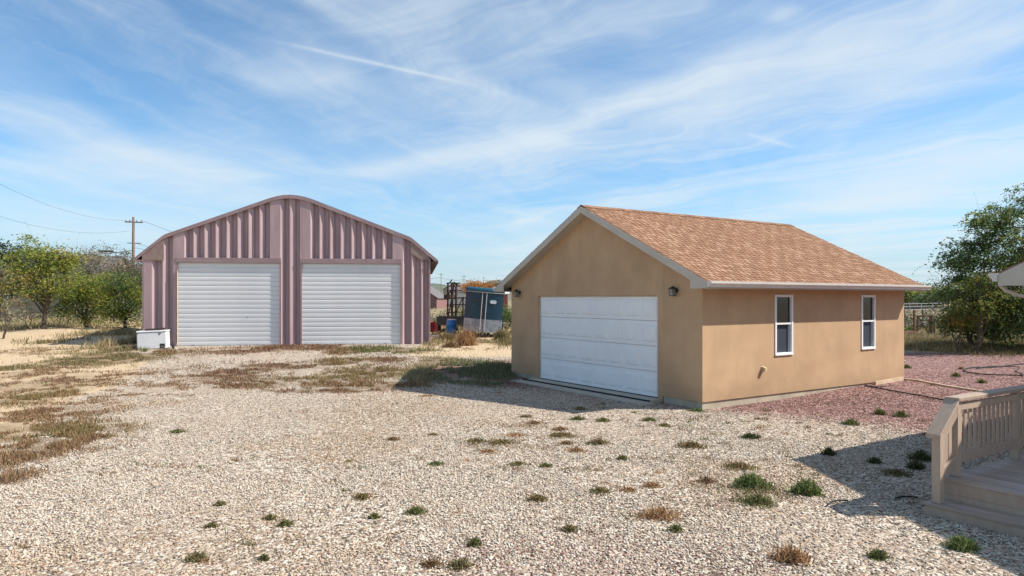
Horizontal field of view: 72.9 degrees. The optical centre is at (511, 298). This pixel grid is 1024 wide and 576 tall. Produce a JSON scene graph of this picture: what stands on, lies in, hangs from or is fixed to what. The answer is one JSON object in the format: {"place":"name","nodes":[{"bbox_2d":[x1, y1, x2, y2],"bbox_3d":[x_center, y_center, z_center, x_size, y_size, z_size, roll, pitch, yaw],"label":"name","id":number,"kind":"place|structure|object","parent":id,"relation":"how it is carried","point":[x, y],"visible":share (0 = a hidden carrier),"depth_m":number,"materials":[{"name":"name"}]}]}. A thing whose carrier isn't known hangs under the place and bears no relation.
{"place":"outdoors","nodes":[
{"label":"outdoors","id":0,"kind":"place"},
{"bbox_2d":[430,283,446,293],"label":"scrub hill","id":1,"kind":"structure","parent":0,"point":[439,287],"depth_m":869.71,"materials":[{"name":"plant"}]},
{"bbox_2d":[442,282,461,294],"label":"house","id":2,"kind":"structure","parent":0,"point":[445,290],"depth_m":200.00,"materials":[{"name":"plastic"}]},
{"bbox_2d":[0,300,1023,575],"bbox_3d":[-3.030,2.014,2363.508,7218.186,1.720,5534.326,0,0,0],"label":"ground","id":3,"kind":"structure","parent":0,"point":[932,364],"depth_m":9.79,"materials":[{"name":"beige gravel"}]},
{"bbox_2d":[0,234,36,313],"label":"juniper tree","id":4,"kind":"object","parent":3,"relation":"on","point":[4,246],"visible":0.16,"depth_m":55.97,"materials":[{"name":"green plant"}]},
{"bbox_2d":[0,262,38,338],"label":"young tree","id":5,"kind":"object","parent":3,"relation":"on","point":[1,298],"visible":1,"depth_m":33.05,"materials":[{"name":"green plant"}]},
{"bbox_2d":[11,288,36,328],"bbox_3d":[-26.040,0.520,37.419,1.965,2.611,1.864,0,0,35],"label":"young tree","id":6,"kind":"object","parent":3,"relation":"on","point":[26,306],"visible":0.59,"depth_m":37.51,"materials":[{"name":"green plant"}]},
{"bbox_2d":[0,222,103,328],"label":"locust tree","id":7,"kind":"object","parent":3,"relation":"on","point":[51,263],"visible":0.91,"depth_m":36.70,"materials":[{"name":"green plant"}]},
{"bbox_2d":[8,256,137,312],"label":"tree","id":8,"kind":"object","parent":3,"relation":"on","point":[30,303],"depth_m":72.00,"materials":[{"name":"green plant"}]},
{"bbox_2d":[59,233,106,311],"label":"bare tree","id":9,"kind":"object","parent":3,"relation":"on","point":[81,255],"visible":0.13,"depth_m":66.12,"materials":[{"name":"grey plant"}]},
{"bbox_2d":[39,268,140,327],"bbox_3d":[-23.682,-0.005,38.600,5.059,3.725,4.098,0,0,0],"label":"locust tree","id":10,"kind":"object","parent":3,"relation":"on","point":[69,311],"visible":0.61,"depth_m":38.21,"materials":[{"name":"green plant"}]},
{"bbox_2d":[65,240,141,287],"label":"bare tree","id":11,"kind":"object","parent":3,"relation":"on","point":[129,268],"visible":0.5,"depth_m":59.59,"materials":[{"name":"grey plant"}]},
{"bbox_2d":[85,267,141,327],"bbox_3d":[-20.535,-0.071,37.081,4.127,3.568,3.388,0,0,0],"label":"locust tree","id":12,"kind":"object","parent":3,"relation":"on","point":[126,289],"visible":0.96,"depth_m":36.63,"materials":[{"name":"green plant"}]},
{"bbox_2d":[123,249,143,315],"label":"juniper tree","id":13,"kind":"object","parent":3,"relation":"on","point":[137,286],"visible":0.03,"depth_m":61.53,"materials":[{"name":"green plant"}]},
{"bbox_2d":[125,217,142,262],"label":"utility pole","id":14,"kind":"object","parent":3,"relation":"on","point":[133,222],"visible":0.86,"depth_m":79.89,"materials":[{"name":"brown wood"}]},
{"bbox_2d":[136,330,169,349],"bbox_3d":[-14.908,1.710,28.837,1.150,0.790,0.640,-2,0,-14],"label":"chest freezer","id":15,"kind":"object","parent":3,"relation":"on","point":[155,339],"visible":0.85,"depth_m":28.57,"materials":[{"name":"white metal"}]},
{"bbox_2d":[168,428,189,433],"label":"weed clump","id":16,"kind":"object","parent":3,"relation":"on","point":[176,431],"visible":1,"depth_m":12.49,"materials":[{"name":"green plant"}]},
{"bbox_2d":[179,548,209,562],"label":"weed clump","id":17,"kind":"object","parent":3,"relation":"on","point":[195,556],"visible":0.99,"depth_m":6.38,"materials":[{"name":"green plant"}]},
{"bbox_2d":[203,521,221,528],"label":"weed clump","id":18,"kind":"object","parent":3,"relation":"on","point":[210,525],"visible":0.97,"depth_m":7.30,"materials":[{"name":"green plant"}]},
{"bbox_2d":[211,501,226,506],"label":"weed clump","id":19,"kind":"object","parent":3,"relation":"on","point":[219,503],"visible":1,"depth_m":8.08,"materials":[{"name":"green plant"}]},
{"bbox_2d":[257,552,270,561],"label":"weed clump","id":20,"kind":"object","parent":3,"relation":"on","point":[264,557],"visible":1,"depth_m":6.38,"materials":[{"name":"green plant"}]},
{"bbox_2d":[261,513,277,520],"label":"weed clump","id":21,"kind":"object","parent":3,"relation":"on","point":[270,517],"visible":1,"depth_m":7.57,"materials":[{"name":"green plant"}]},
{"bbox_2d":[133,195,437,345],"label":"steel shed","id":22,"kind":"structure","parent":3,"relation":"on","point":[293,269],"depth_m":30.94,"materials":[{"name":"pink metal"}]},
{"bbox_2d":[178,262,279,345],"bbox_3d":[-12.488,0.240,30.617,4.310,3.659,0.067,0,0,-8],"label":"roll up door","id":23,"kind":"structure","parent":22,"relation":"in","point":[220,304],"depth_m":30.61,"materials":[{"name":"white metal"}]},
{"bbox_2d":[302,263,399,344],"bbox_3d":[-7.239,0.240,31.319,4.340,3.659,0.065,0,0,-8],"label":"roll up door","id":24,"kind":"structure","parent":22,"relation":"in","point":[357,304],"depth_m":31.31,"materials":[{"name":"white metal"}]},
{"bbox_2d":[277,519,294,527],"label":"weed clump","id":25,"kind":"object","parent":3,"relation":"on","point":[285,523],"visible":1,"depth_m":7.36,"materials":[{"name":"green plant"}]},
{"bbox_2d":[351,491,375,500],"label":"weed clump","id":26,"kind":"object","parent":3,"relation":"on","point":[364,495],"visible":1,"depth_m":8.37,"materials":[{"name":"green plant"}]},
{"bbox_2d":[367,511,381,519],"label":"weed clump","id":27,"kind":"object","parent":3,"relation":"on","point":[374,516],"visible":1,"depth_m":7.60,"materials":[{"name":"green plant"}]},
{"bbox_2d":[402,505,430,515],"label":"weed clump","id":28,"kind":"object","parent":3,"relation":"on","point":[414,510],"visible":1,"depth_m":7.77,"materials":[{"name":"green plant"}]},
{"bbox_2d":[420,555,443,568],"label":"weed clump","id":29,"kind":"object","parent":3,"relation":"on","point":[432,562],"visible":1,"depth_m":6.25,"materials":[{"name":"brown plant"}]},
{"bbox_2d":[430,321,437,332],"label":"red tub","id":30,"kind":"object","parent":3,"relation":"on","point":[433,326],"visible":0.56,"depth_m":40.07,"materials":[{"name":"plastic"}]},
{"bbox_2d":[428,460,445,465],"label":"weed clump","id":31,"kind":"object","parent":3,"relation":"on","point":[436,463],"visible":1,"depth_m":10.05,"materials":[{"name":"green plant"}]},
{"bbox_2d":[430,286,446,308],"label":"house","id":32,"kind":"structure","parent":3,"relation":"on","point":[437,300],"depth_m":152.00,"materials":[{"name":"paint"}]},
{"bbox_2d":[433,328,456,341],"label":"tumbleweed","id":33,"kind":"object","parent":3,"relation":"on","point":[448,335],"visible":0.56,"depth_m":33.52,"materials":[{"name":"green plant"}]},
{"bbox_2d":[440,338,460,347],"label":"tumbleweed","id":34,"kind":"object","parent":3,"relation":"on","point":[455,344],"visible":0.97,"depth_m":29.49,"materials":[{"name":"brown plant"}]},
{"bbox_2d":[437,316,463,330],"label":"flatbed trailer","id":35,"kind":"object","parent":3,"relation":"on","point":[441,320],"visible":0.44,"depth_m":41.99,"materials":[{"name":"black metal"}]},
{"bbox_2d":[446,319,456,334],"bbox_3d":[-3.448,1.621,39.484,0.590,0.912,0.590,2,2,0],"label":"blue barrel","id":36,"kind":"object","parent":3,"relation":"on","point":[451,325],"visible":0.93,"depth_m":39.25,"materials":[{"name":"plastic"}]},
{"bbox_2d":[444,279,465,327],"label":"steel rack","id":37,"kind":"object","parent":3,"relation":"on","point":[451,296],"visible":0.69,"depth_m":45.98,"materials":[{"name":"metal"}]},
{"bbox_2d":[449,287,465,306],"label":"house","id":38,"kind":"structure","parent":3,"relation":"on","point":[460,294],"depth_m":167.00,"materials":[{"name":"plastic"}]},
{"bbox_2d":[445,557,477,571],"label":"weed clump","id":39,"kind":"object","parent":3,"relation":"on","point":[460,563],"visible":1,"depth_m":6.22,"materials":[{"name":"green plant"}]},
{"bbox_2d":[450,322,480,345],"bbox_3d":[-2.030,1.474,30.707,1.670,1.234,1.479,0,0,0],"label":"tumbleweed","id":40,"kind":"object","parent":3,"relation":"on","point":[465,338],"visible":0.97,"depth_m":30.54,"materials":[{"name":"brown plant"}]},
{"bbox_2d":[466,534,483,547],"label":"weed clump","id":41,"kind":"object","parent":3,"relation":"on","point":[475,541],"visible":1,"depth_m":6.75,"materials":[{"name":"green plant"}]},
{"bbox_2d":[465,437,486,443],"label":"weed clump","id":42,"kind":"object","parent":3,"relation":"on","point":[475,439],"visible":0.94,"depth_m":11.67,"materials":[{"name":"green plant"}]},
{"bbox_2d":[458,278,497,293],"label":"orange tree","id":43,"kind":"object","parent":3,"relation":"on","point":[478,284],"visible":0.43,"depth_m":61.74,"materials":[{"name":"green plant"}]},
{"bbox_2d":[0,301,964,327],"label":"scrub","id":44,"kind":"object","parent":3,"relation":"on","point":[14,315],"visible":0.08,"depth_m":52.64,"materials":[{"name":"green plant"}]},
{"bbox_2d":[462,286,504,337],"bbox_3d":[-1.584,0.751,38.556,2.220,2.680,3.935,5,0,-2],"label":"horse trailer","id":45,"kind":"object","parent":3,"relation":"on","point":[483,312],"visible":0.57,"depth_m":36.79,"materials":[{"name":"blue paint"}]},
{"bbox_2d":[477,449,497,454],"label":"weed clump","id":46,"kind":"object","parent":3,"relation":"on","point":[491,451],"visible":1,"depth_m":10.86,"materials":[{"name":"brown plant"}]},
{"bbox_2d":[489,324,509,340],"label":"tumbleweed","id":47,"kind":"object","parent":3,"relation":"on","point":[500,334],"visible":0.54,"depth_m":33.52,"materials":[{"name":"green plant"}]},
{"bbox_2d":[486,438,515,444],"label":"weed clump","id":48,"kind":"object","parent":3,"relation":"on","point":[503,441],"visible":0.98,"depth_m":11.55,"materials":[{"name":"green plant"}]},
{"bbox_2d":[502,304,510,324],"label":"green shrub","id":49,"kind":"object","parent":3,"relation":"on","point":[506,313],"visible":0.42,"depth_m":47.64,"materials":[{"name":"green plant"}]},
{"bbox_2d":[503,292,509,310],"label":"house","id":50,"kind":"structure","parent":3,"relation":"on","point":[506,294],"depth_m":107.50,"materials":[{"name":"brick"}]},
{"bbox_2d":[0,316,1023,575],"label":"weed cover","id":51,"kind":"object","parent":3,"relation":"on","point":[80,434],"visible":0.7,"depth_m":20.38,"materials":[{"name":"brown plant"}]},
{"bbox_2d":[0,307,1023,334],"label":"field grass","id":52,"kind":"structure","parent":3,"relation":"on","point":[138,324],"depth_m":43.49,"materials":[{"name":"plant"}]},
{"bbox_2d":[499,432,527,436],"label":"weed clump","id":53,"kind":"object","parent":3,"relation":"on","point":[514,434],"visible":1,"depth_m":12.20,"materials":[{"name":"brown plant"}]},
{"bbox_2d":[509,461,527,466],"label":"weed clump","id":54,"kind":"object","parent":3,"relation":"on","point":[517,463],"visible":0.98,"depth_m":10.07,"materials":[{"name":"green plant"}]},
{"bbox_2d":[524,491,552,503],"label":"weed clump","id":55,"kind":"object","parent":3,"relation":"on","point":[538,497],"visible":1,"depth_m":8.28,"materials":[{"name":"green plant"}]},
{"bbox_2d":[538,462,552,467],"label":"weed clump","id":56,"kind":"object","parent":3,"relation":"on","point":[545,464],"visible":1,"depth_m":9.93,"materials":[{"name":"green plant"}]},
{"bbox_2d":[552,426,568,431],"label":"weed clump","id":57,"kind":"object","parent":3,"relation":"on","point":[562,428],"visible":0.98,"depth_m":12.72,"materials":[{"name":"brown plant"}]},
{"bbox_2d":[542,431,581,438],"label":"weed clump","id":58,"kind":"object","parent":3,"relation":"on","point":[560,434],"visible":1,"depth_m":12.11,"materials":[{"name":"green plant"}]},
{"bbox_2d":[558,522,579,532],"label":"weed clump","id":59,"kind":"object","parent":3,"relation":"on","point":[568,527],"visible":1,"depth_m":7.19,"materials":[{"name":"green plant"}]},
{"bbox_2d":[564,446,586,452],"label":"weed clump","id":60,"kind":"object","parent":3,"relation":"on","point":[576,449],"visible":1,"depth_m":10.94,"materials":[{"name":"brown plant"}]},
{"bbox_2d":[569,414,588,420],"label":"weed clump","id":61,"kind":"object","parent":3,"relation":"on","point":[576,417],"visible":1,"depth_m":13.84,"materials":[{"name":"green plant"}]},
{"bbox_2d":[511,378,661,405],"bbox_3d":[1.805,2.446,18.226,0.775,0.208,5.560,0,0,-33],"label":"door apron","id":62,"kind":"object","parent":3,"relation":"on","point":[608,394],"depth_m":17.64,"materials":[{"name":"concrete"}]},
{"bbox_2d":[581,484,613,496],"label":"weed clump","id":63,"kind":"object","parent":3,"relation":"on","point":[598,490],"visible":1,"depth_m":8.61,"materials":[{"name":"green plant"}]},
{"bbox_2d":[586,436,610,445],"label":"weed clump","id":64,"kind":"object","parent":3,"relation":"on","point":[599,441],"visible":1,"depth_m":11.48,"materials":[{"name":"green plant"}]},
{"bbox_2d":[592,417,610,422],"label":"weed clump","id":65,"kind":"object","parent":3,"relation":"on","point":[602,419],"visible":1,"depth_m":13.67,"materials":[{"name":"green plant"}]},
{"bbox_2d":[619,485,637,492],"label":"weed clump","id":66,"kind":"object","parent":3,"relation":"on","point":[630,489],"visible":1,"depth_m":8.69,"materials":[{"name":"brown plant"}]},
{"bbox_2d":[640,481,662,488],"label":"weed clump","id":67,"kind":"object","parent":3,"relation":"on","point":[652,484],"visible":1,"depth_m":8.88,"materials":[{"name":"brown plant"}]},
{"bbox_2d":[627,506,685,523],"bbox_3d":[1.594,2.337,7.666,0.637,0.161,0.543,0,0,0],"label":"weed clump","id":68,"kind":"object","parent":3,"relation":"on","point":[656,513],"visible":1,"depth_m":7.62,"materials":[{"name":"brown plant"}]},
{"bbox_2d":[665,524,684,532],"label":"weed clump","id":69,"kind":"object","parent":3,"relation":"on","point":[674,528],"visible":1,"depth_m":7.17,"materials":[{"name":"green plant"}]},
{"bbox_2d":[675,438,711,449],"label":"weed clump","id":70,"kind":"object","parent":3,"relation":"on","point":[690,443],"visible":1,"depth_m":11.24,"materials":[{"name":"green plant"}]},
{"bbox_2d":[692,474,718,484],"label":"weed clump","id":71,"kind":"object","parent":3,"relation":"on","point":[707,478],"visible":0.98,"depth_m":9.11,"materials":[{"name":"brown plant"}]},
{"bbox_2d":[492,205,930,409],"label":"detached garage","id":72,"kind":"structure","parent":3,"relation":"on","point":[695,311],"depth_m":17.55,"materials":[{"name":"paint"}]},
{"bbox_2d":[539,295,657,397],"bbox_3d":[2.161,1.131,18.334,0.086,2.418,4.857,0,0,-33],"label":"overhead door","id":73,"kind":"structure","parent":72,"relation":"in","point":[602,342],"depth_m":18.05,"materials":[{"name":"white metal"}]},
{"bbox_2d":[775,294,793,355],"bbox_3d":[6.515,0.625,16.664,0.690,1.454,0.105,0,0,-33],"label":"window","id":74,"kind":"structure","parent":72,"relation":"in","point":[783,303],"depth_m":16.71,"materials":[{"name":"plastic"}]},
{"bbox_2d":[861,295,875,349],"bbox_3d":[9.552,0.625,18.634,0.664,1.454,0.105,0,0,-33],"label":"window","id":75,"kind":"structure","parent":72,"relation":"in","point":[868,302],"depth_m":18.70,"materials":[{"name":"plastic"}]},
{"bbox_2d":[720,461,758,470],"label":"weed clump","id":76,"kind":"object","parent":3,"relation":"on","point":[742,465],"visible":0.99,"depth_m":9.85,"materials":[{"name":"brown plant"}]},
{"bbox_2d":[738,431,761,439],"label":"weed clump","id":77,"kind":"object","parent":3,"relation":"on","point":[749,435],"visible":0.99,"depth_m":11.96,"materials":[{"name":"green plant"}]},
{"bbox_2d":[729,466,776,490],"bbox_3d":[3.087,2.266,8.894,0.635,0.314,0.539,0,0,0],"label":"weed clump","id":78,"kind":"object","parent":3,"relation":"on","point":[750,480],"visible":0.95,"depth_m":8.83,"materials":[{"name":"green plant"}]},
{"bbox_2d":[730,490,780,509],"bbox_3d":[2.895,2.329,8.215,0.506,0.180,0.539,0,0,-45],"label":"weed clump","id":79,"kind":"object","parent":3,"relation":"on","point":[759,499],"visible":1,"depth_m":8.15,"materials":[{"name":"green plant"}]},
{"bbox_2d":[762,540,814,567],"bbox_3d":[2.555,2.312,6.387,0.501,0.210,0.398,0,0,0],"label":"weed clump","id":80,"kind":"object","parent":3,"relation":"on","point":[790,556],"visible":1,"depth_m":6.36,"materials":[{"name":"brown plant"}]},
{"bbox_2d":[783,474,827,496],"bbox_3d":[3.639,2.277,8.595,0.584,0.285,0.457,0,0,0],"label":"weed clump","id":81,"kind":"object","parent":3,"relation":"on","point":[807,488],"visible":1,"depth_m":8.54,"materials":[{"name":"green plant"}]},
{"bbox_2d":[819,445,838,455],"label":"weed clump","id":82,"kind":"object","parent":3,"relation":"on","point":[830,452],"visible":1,"depth_m":10.68,"materials":[{"name":"green plant"}]},
{"bbox_2d":[841,417,859,425],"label":"weed clump","id":83,"kind":"object","parent":3,"relation":"on","point":[850,422],"visible":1,"depth_m":13.24,"materials":[{"name":"green plant"}]},
{"bbox_2d":[866,456,882,463],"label":"weed clump","id":84,"kind":"object","parent":3,"relation":"on","point":[873,460],"visible":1,"depth_m":10.15,"materials":[{"name":"green plant"}]},
{"bbox_2d":[865,546,894,561],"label":"weed clump","id":85,"kind":"object","parent":3,"relation":"on","point":[880,555],"visible":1,"depth_m":6.43,"materials":[{"name":"green plant"}]},
{"bbox_2d":[872,407,887,414],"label":"weed clump","id":86,"kind":"object","parent":3,"relation":"on","point":[878,411],"visible":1,"depth_m":14.42,"materials":[{"name":"green plant"}]},
{"bbox_2d":[874,377,903,384],"bbox_3d":[10.358,2.254,19.034,1.710,0.103,0.050,0,0,-38],"label":"foundation board","id":87,"kind":"object","parent":3,"relation":"on","point":[885,381],"visible":1,"depth_m":18.95,"materials":[{"name":"beige wood"}]},
{"bbox_2d":[875,467,920,477],"bbox_3d":[5.258,2.363,9.524,0.520,0.106,0.503,0,0,-37],"label":"weed clump","id":88,"kind":"object","parent":3,"relation":"on","point":[895,472],"visible":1,"depth_m":9.48,"materials":[{"name":"green plant"}]},
{"bbox_2d":[890,409,909,417],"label":"weed clump","id":89,"kind":"object","parent":3,"relation":"on","point":[899,413],"visible":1,"depth_m":14.17,"materials":[{"name":"green plant"}]},
{"bbox_2d":[865,385,943,400],"bbox_3d":[9.736,2.323,16.799,0.121,0.113,3.207,0,0,-16],"label":"garden hose","id":90,"kind":"object","parent":3,"relation":"on","point":[905,392],"visible":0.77,"depth_m":17.01,"materials":[{"name":"rubber"}]},
{"bbox_2d":[904,276,923,307],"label":"tree","id":91,"kind":"object","parent":3,"relation":"on","point":[908,294],"visible":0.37,"depth_m":118.85,"materials":[{"name":"green plant"}]},
{"bbox_2d":[913,310,915,330],"bbox_3d":[22.989,1.446,39.611,0.110,1.640,0.110,0,0,-17],"label":"fence post","id":92,"kind":"object","parent":3,"relation":"on","point":[914,320],"visible":0.67,"depth_m":39.56,"materials":[{"name":"brown wood"}]},
{"bbox_2d":[904,453,926,470],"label":"weed clump","id":93,"kind":"object","parent":3,"relation":"on","point":[915,465],"visible":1,"depth_m":9.79,"materials":[{"name":"green plant"}]},
{"bbox_2d":[905,448,931,462],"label":"weed clump","id":94,"kind":"object","parent":3,"relation":"on","point":[920,455],"visible":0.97,"depth_m":10.34,"materials":[{"name":"green plant"}]},
{"bbox_2d":[904,302,940,308],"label":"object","id":95,"kind":"structure","parent":3,"relation":"on","point":[926,306],"depth_m":150.00,"materials":[{"name":"plastic"}]},
{"bbox_2d":[916,315,930,334],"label":"wood gate","id":96,"kind":"structure","parent":3,"relation":"on","point":[918,316],"depth_m":39.10,"materials":[{"name":"brown wood"}]},
{"bbox_2d":[909,290,950,309],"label":"tree","id":97,"kind":"object","parent":3,"relation":"on","point":[919,298],"visible":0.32,"depth_m":109.91,"materials":[{"name":"green plant"}]},
{"bbox_2d":[904,378,982,391],"bbox_3d":[11.418,2.298,18.464,0.229,0.087,2.596,0,0,-12],"label":"edging board","id":98,"kind":"object","parent":3,"relation":"on","point":[950,386],"visible":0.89,"depth_m":18.27,"materials":[{"name":"beige wood"}]},
{"bbox_2d":[904,302,986,311],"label":"pipe fence","id":99,"kind":"object","parent":3,"relation":"on","point":[909,306],"visible":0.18,"depth_m":98.96,"materials":[{"name":"metal"}]},
{"bbox_2d":[923,251,975,341],"bbox_3d":[18.833,-0.118,29.678,2.638,4.540,2.326,0,0,0],"label":"locust sapling","id":100,"kind":"object","parent":3,"relation":"on","point":[940,289],"visible":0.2,"depth_m":29.62,"materials":[{"name":"green plant"}]},
{"bbox_2d":[939,529,981,553],"bbox_3d":[4.338,2.321,6.697,0.382,0.201,0.343,0,0,0],"label":"weed clump","id":101,"kind":"object","parent":3,"relation":"on","point":[958,543],"visible":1,"depth_m":6.66,"materials":[{"name":"green plant"}]},
{"bbox_2d":[933,300,997,350],"bbox_3d":[17.140,1.111,26.274,1.994,2.155,1.623,0,0,0],"label":"sapling","id":102,"kind":"object","parent":3,"relation":"on","point":[968,325],"visible":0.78,"depth_m":26.18,"materials":[{"name":"green plant"}]},
{"bbox_2d":[914,183,1023,349],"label":"locust tree","id":103,"kind":"object","parent":3,"relation":"on","point":[968,262],"visible":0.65,"depth_m":26.71,"materials":[{"name":"green plant"}]},
{"bbox_2d":[923,385,1023,538],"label":"wood deck","id":104,"kind":"structure","parent":3,"relation":"on","point":[989,496],"depth_m":7.83,"materials":[{"name":"beige wood"}]},
{"bbox_2d":[928,266,1021,354],"bbox_3d":[16.970,0.472,25.796,3.070,3.500,2.805,0,0,0],"label":"locust sapling","id":105,"kind":"object","parent":3,"relation":"on","point":[979,280],"visible":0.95,"depth_m":25.60,"materials":[{"name":"green plant"}]},
{"bbox_2d":[963,363,1023,375],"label":"garden hose","id":106,"kind":"object","parent":3,"relation":"on","point":[994,367],"visible":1,"depth_m":20.88,"materials":[{"name":"black rubber"}]},
{"bbox_2d":[988,261,1023,297],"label":"house","id":107,"kind":"structure","parent":3,"relation":"on","point":[1013,275],"depth_m":10.03,"materials":[{"name":"paint"}]},
{"bbox_2d":[0,0,1023,298],"label":"sky","id":108,"kind":"structure","parent":0,"point":[470,131],"materials":[{"name":"blue"}]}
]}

